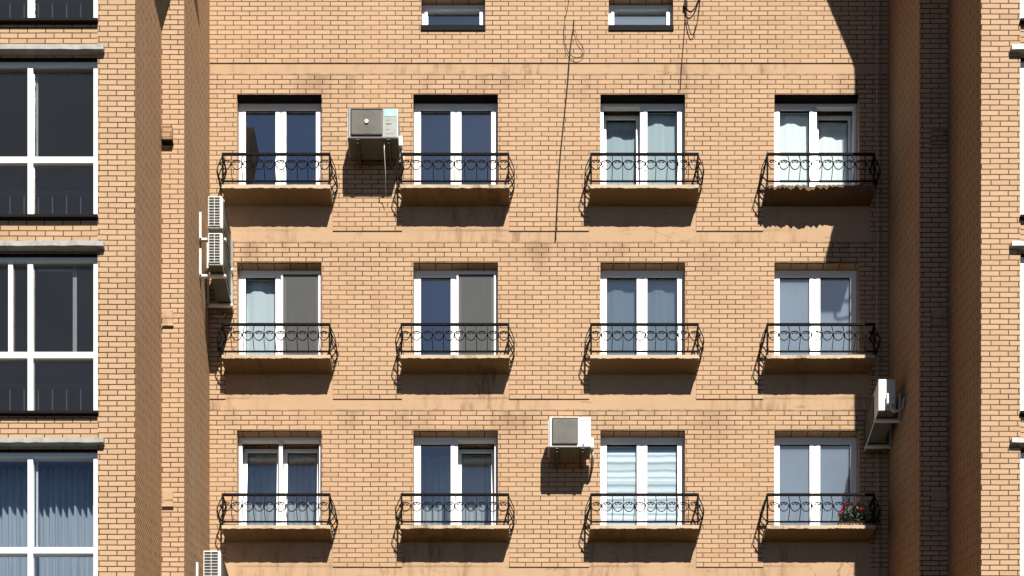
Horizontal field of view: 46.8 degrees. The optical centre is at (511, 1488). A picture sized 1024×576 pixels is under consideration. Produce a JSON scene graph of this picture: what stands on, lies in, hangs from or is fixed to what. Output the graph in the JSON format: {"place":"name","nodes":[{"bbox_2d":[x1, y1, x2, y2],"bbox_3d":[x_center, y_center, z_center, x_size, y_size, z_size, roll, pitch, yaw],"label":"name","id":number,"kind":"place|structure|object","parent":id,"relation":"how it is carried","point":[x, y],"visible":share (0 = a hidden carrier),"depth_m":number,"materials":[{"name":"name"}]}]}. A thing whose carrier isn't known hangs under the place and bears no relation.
{"place":"outdoors","nodes":[
{"label":"outdoors","id":0,"kind":"place"},
{"label":"ground","id":1,"kind":"structure","parent":0,"visible":0},
{"bbox_2d":[0,0,1023,575],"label":"apartment building","id":2,"kind":"structure","parent":1,"relation":"on","point":[442,292],"depth_m":20.00,"materials":[{"name":"yellow brick"}]},
{"bbox_2d":[0,467,92,575],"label":"curtain","id":3,"kind":"object","parent":2,"relation":"hanging from","point":[65,508],"visible":0.76,"depth_m":17.57,"materials":[{"name":"white fabric"}]},
{"bbox_2d":[0,0,97,24],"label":"loggia window","id":4,"kind":"structure","parent":2,"relation":"in","point":[12,12],"depth_m":17.44,"materials":[{"name":"white plastic"}]},
{"bbox_2d":[0,44,104,220],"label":"loggia window","id":5,"kind":"structure","parent":2,"relation":"in","point":[49,124],"depth_m":17.75,"materials":[{"name":"white plastic"}]},
{"bbox_2d":[0,240,104,415],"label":"loggia window","id":6,"kind":"structure","parent":2,"relation":"in","point":[49,317],"depth_m":17.79,"materials":[{"name":"white plastic"}]},
{"bbox_2d":[0,437,104,575],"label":"loggia window","id":7,"kind":"structure","parent":2,"relation":"in","point":[30,455],"depth_m":17.20,"materials":[{"name":"white plastic"}]},
{"bbox_2d":[196,551,228,575],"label":"air conditioner","id":8,"kind":"object","parent":2,"relation":"attached to","point":[214,563],"visible":1,"depth_m":19.00,"materials":[{"name":"paint"}]},
{"bbox_2d":[199,233,232,317],"bbox_3d":[-4.898,-20.068,19.614,0.460,0.601,0.855,0,0,0],"label":"air conditioner","id":9,"kind":"object","parent":2,"relation":"attached to","point":[220,274],"visible":1,"depth_m":19.36,"materials":[{"name":"paint"}]},
{"bbox_2d":[199,196,232,279],"bbox_3d":[-4.898,-20.665,19.614,0.460,0.601,0.855,0,0,0],"label":"air conditioner","id":10,"kind":"object","parent":2,"relation":"attached to","point":[218,221],"visible":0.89,"depth_m":19.25,"materials":[{"name":"paint"}]},
{"bbox_2d":[246,280,274,354],"bbox_3d":[-4.286,-19.812,20.225,0.684,1.769,0.032,0,0,0],"label":"curtain","id":11,"kind":"object","parent":2,"relation":"hanging from","point":[260,301],"visible":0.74,"depth_m":20.23,"materials":[{"name":"white fabric"}]},
{"bbox_2d":[237,95,321,184],"bbox_3d":[-3.932,-22.640,20.104,1.428,1.822,0.183,0,0,0],"label":"window","id":12,"kind":"structure","parent":2,"relation":"in","point":[267,123],"depth_m":20.15,"materials":[{"name":"white plastic"}]},
{"bbox_2d":[243,456,316,524],"bbox_3d":[-3.932,-17.029,20.599,1.632,1.899,0.071,0,0,0],"label":"curtain","id":13,"kind":"object","parent":2,"relation":"hanging from","point":[262,474],"visible":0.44,"depth_m":20.60,"materials":[{"name":"white fabric"}]},
{"bbox_2d":[239,270,321,354],"bbox_3d":[-3.932,-19.802,20.146,1.424,1.821,0.098,0,0,0],"label":"window","id":14,"kind":"structure","parent":2,"relation":"in","point":[298,294],"depth_m":20.11,"materials":[{"name":"white plastic"}]},
{"bbox_2d":[239,437,321,524],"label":"window","id":15,"kind":"structure","parent":2,"relation":"in","point":[282,484],"depth_m":20.18,"materials":[{"name":"white plastic"}]},
{"bbox_2d":[347,108,404,188],"bbox_3d":[-2.270,-22.349,19.789,0.915,1.243,0.463,0,0,0],"label":"air conditioner","id":16,"kind":"object","parent":2,"relation":"attached to","point":[373,133],"visible":0.98,"depth_m":19.59,"materials":[{"name":"grey paint"}]},
{"bbox_2d":[421,5,485,30],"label":"attic window","id":17,"kind":"structure","parent":2,"relation":"in","point":[434,17],"depth_m":20.13,"materials":[{"name":"white plastic"}]},
{"bbox_2d":[413,95,497,184],"bbox_3d":[-0.953,-22.640,20.104,1.428,1.822,0.183,0,0,0],"label":"window","id":18,"kind":"structure","parent":2,"relation":"in","point":[442,123],"depth_m":20.15,"materials":[{"name":"white plastic"}]},
{"bbox_2d":[421,455,490,524],"bbox_3d":[-0.953,-17.029,20.621,1.632,1.899,0.072,0,0,0],"label":"curtain","id":19,"kind":"object","parent":2,"relation":"hanging from","point":[435,474],"visible":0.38,"depth_m":20.62,"materials":[{"name":"white fabric"}]},
{"bbox_2d":[414,270,497,354],"bbox_3d":[-0.953,-19.802,20.146,1.424,1.821,0.098,0,0,0],"label":"window","id":20,"kind":"structure","parent":2,"relation":"in","point":[439,296],"depth_m":20.12,"materials":[{"name":"white plastic"}]},
{"bbox_2d":[414,437,497,524],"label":"window","id":21,"kind":"structure","parent":2,"relation":"in","point":[455,453],"depth_m":20.13,"materials":[{"name":"white plastic"}]},
{"bbox_2d":[555,0,583,240],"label":"hanging cable","id":22,"kind":"object","parent":2,"relation":"hanging from","point":[569,52],"visible":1,"depth_m":19.97,"materials":[{"name":"black rubber"}]},
{"bbox_2d":[548,417,593,468],"bbox_3d":[0.990,-17.482,19.814,0.775,0.581,0.411,0,0,0],"label":"air conditioner","id":23,"kind":"object","parent":2,"relation":"attached to","point":[569,438],"visible":1,"depth_m":19.62,"materials":[{"name":"paint"}]},
{"bbox_2d":[606,122,635,184],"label":"curtain","id":24,"kind":"object","parent":2,"relation":"hanging from","point":[620,137],"visible":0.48,"depth_m":20.31,"materials":[{"name":"white fabric"}]},
{"bbox_2d":[607,280,635,354],"bbox_3d":[1.855,-19.812,20.214,0.684,1.769,0.032,0,0,0],"label":"curtain","id":25,"kind":"object","parent":2,"relation":"hanging from","point":[621,301],"visible":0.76,"depth_m":20.21,"materials":[{"name":"fabric"}]},
{"bbox_2d":[609,5,673,30],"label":"window","id":26,"kind":"structure","parent":2,"relation":"in","point":[614,25],"depth_m":20.12,"materials":[{"name":"white plastic"}]},
{"bbox_2d":[600,270,683,354],"bbox_3d":[2.209,-19.802,20.151,1.424,1.821,0.088,0,0,0],"label":"window","id":27,"kind":"structure","parent":2,"relation":"in","point":[641,277],"depth_m":20.12,"materials":[{"name":"white plastic"}]},
{"bbox_2d":[600,437,683,524],"bbox_3d":[2.209,-16.964,20.151,1.424,1.821,0.088,0,0,0],"label":"window","id":28,"kind":"structure","parent":2,"relation":"in","point":[627,464],"depth_m":20.16,"materials":[{"name":"white plastic"}]},
{"bbox_2d":[600,95,684,184],"bbox_3d":[2.209,-22.640,20.169,1.428,1.822,0.313,0,0,0],"label":"window","id":29,"kind":"structure","parent":2,"relation":"in","point":[646,104],"depth_m":20.12,"materials":[{"name":"white plastic"}]},
{"bbox_2d":[648,280,675,354],"bbox_3d":[2.563,-19.812,20.215,0.684,1.769,0.033,0,0,0],"label":"curtain","id":30,"kind":"object","parent":2,"relation":"hanging from","point":[661,301],"visible":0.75,"depth_m":20.21,"materials":[{"name":"fabric"}]},
{"bbox_2d":[648,114,675,184],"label":"curtain","id":31,"kind":"object","parent":2,"relation":"hanging from","point":[661,133],"visible":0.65,"depth_m":20.22,"materials":[{"name":"white fabric"}]},
{"bbox_2d":[680,0,699,89],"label":"hanging cable","id":32,"kind":"object","parent":2,"relation":"hanging from","point":[685,4],"visible":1,"depth_m":19.96,"materials":[{"name":"black rubber"}]},
{"bbox_2d":[780,280,808,354],"bbox_3d":[4.795,-19.812,20.215,0.684,1.769,0.032,0,0,0],"label":"curtain","id":33,"kind":"object","parent":2,"relation":"hanging from","point":[794,301],"visible":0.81,"depth_m":20.21,"materials":[{"name":"white fabric"}]},
{"bbox_2d":[780,114,808,185],"bbox_3d":[4.795,-22.650,20.215,0.684,1.769,0.033,0,0,0],"label":"curtain","id":34,"kind":"object","parent":2,"relation":"hanging from","point":[794,133],"visible":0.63,"depth_m":20.22,"materials":[{"name":"white fabric"}]},
{"bbox_2d":[780,454,848,524],"bbox_3d":[5.149,-17.029,20.599,1.632,1.899,0.070,0,0,0],"label":"curtain","id":35,"kind":"object","parent":2,"relation":"hanging from","point":[834,474],"visible":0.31,"depth_m":20.60,"materials":[{"name":"white fabric"}]},
{"bbox_2d":[774,270,856,354],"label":"window","id":36,"kind":"structure","parent":2,"relation":"in","point":[817,290],"depth_m":20.12,"materials":[{"name":"white plastic"}]},
{"bbox_2d":[774,437,856,524],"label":"window","id":37,"kind":"structure","parent":2,"relation":"in","point":[814,451],"depth_m":20.12,"materials":[{"name":"white plastic"}]},
{"bbox_2d":[774,95,858,186],"bbox_3d":[5.149,-22.640,20.169,1.428,1.822,0.313,0,0,0],"label":"window","id":38,"kind":"structure","parent":2,"relation":"in","point":[783,104],"depth_m":20.12,"materials":[{"name":"white plastic"}]},
{"bbox_2d":[818,122,847,185],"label":"curtain","id":39,"kind":"object","parent":2,"relation":"hanging from","point":[832,137],"visible":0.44,"depth_m":20.31,"materials":[{"name":"white fabric"}]},
{"bbox_2d":[820,297,848,354],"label":"curtain","id":40,"kind":"object","parent":2,"relation":"hanging from","point":[834,309],"visible":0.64,"depth_m":20.21,"materials":[{"name":"white fabric"}]},
{"bbox_2d":[837,500,880,533],"bbox_3d":[5.817,-16.290,19.853,0.750,0.456,0.291,0,0,0],"label":"flower planter","id":41,"kind":"object","parent":2,"relation":"on","point":[858,517],"visible":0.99,"depth_m":19.81,"materials":[{"name":"green plant"}]},
{"bbox_2d":[864,379,904,451],"bbox_3d":[6.141,-17.702,19.556,0.460,0.591,0.855,0,0,0],"label":"air conditioner","id":42,"kind":"object","parent":2,"relation":"attached to","point":[879,419],"visible":1,"depth_m":19.35,"materials":[{"name":"paint"}]},
{"bbox_2d":[1010,44,1023,220],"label":"loggia window","id":43,"kind":"structure","parent":2,"relation":"in","point":[1015,48],"depth_m":17.20,"materials":[{"name":"white plastic"}]},
{"bbox_2d":[1010,241,1023,415],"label":"loggia window","id":44,"kind":"structure","parent":2,"relation":"in","point":[1015,245],"depth_m":17.20,"materials":[{"name":"white plastic"}]},
{"bbox_2d":[1010,437,1023,575],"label":"loggia window","id":45,"kind":"structure","parent":2,"relation":"in","point":[1015,441],"depth_m":17.20,"materials":[{"name":"white plastic"}]},
{"bbox_2d":[1020,0,1023,24],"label":"loggia window","id":46,"kind":"structure","parent":2,"relation":"in","point":[1021,1],"depth_m":17.20,"materials":[{"name":"white plastic"}]}
]}

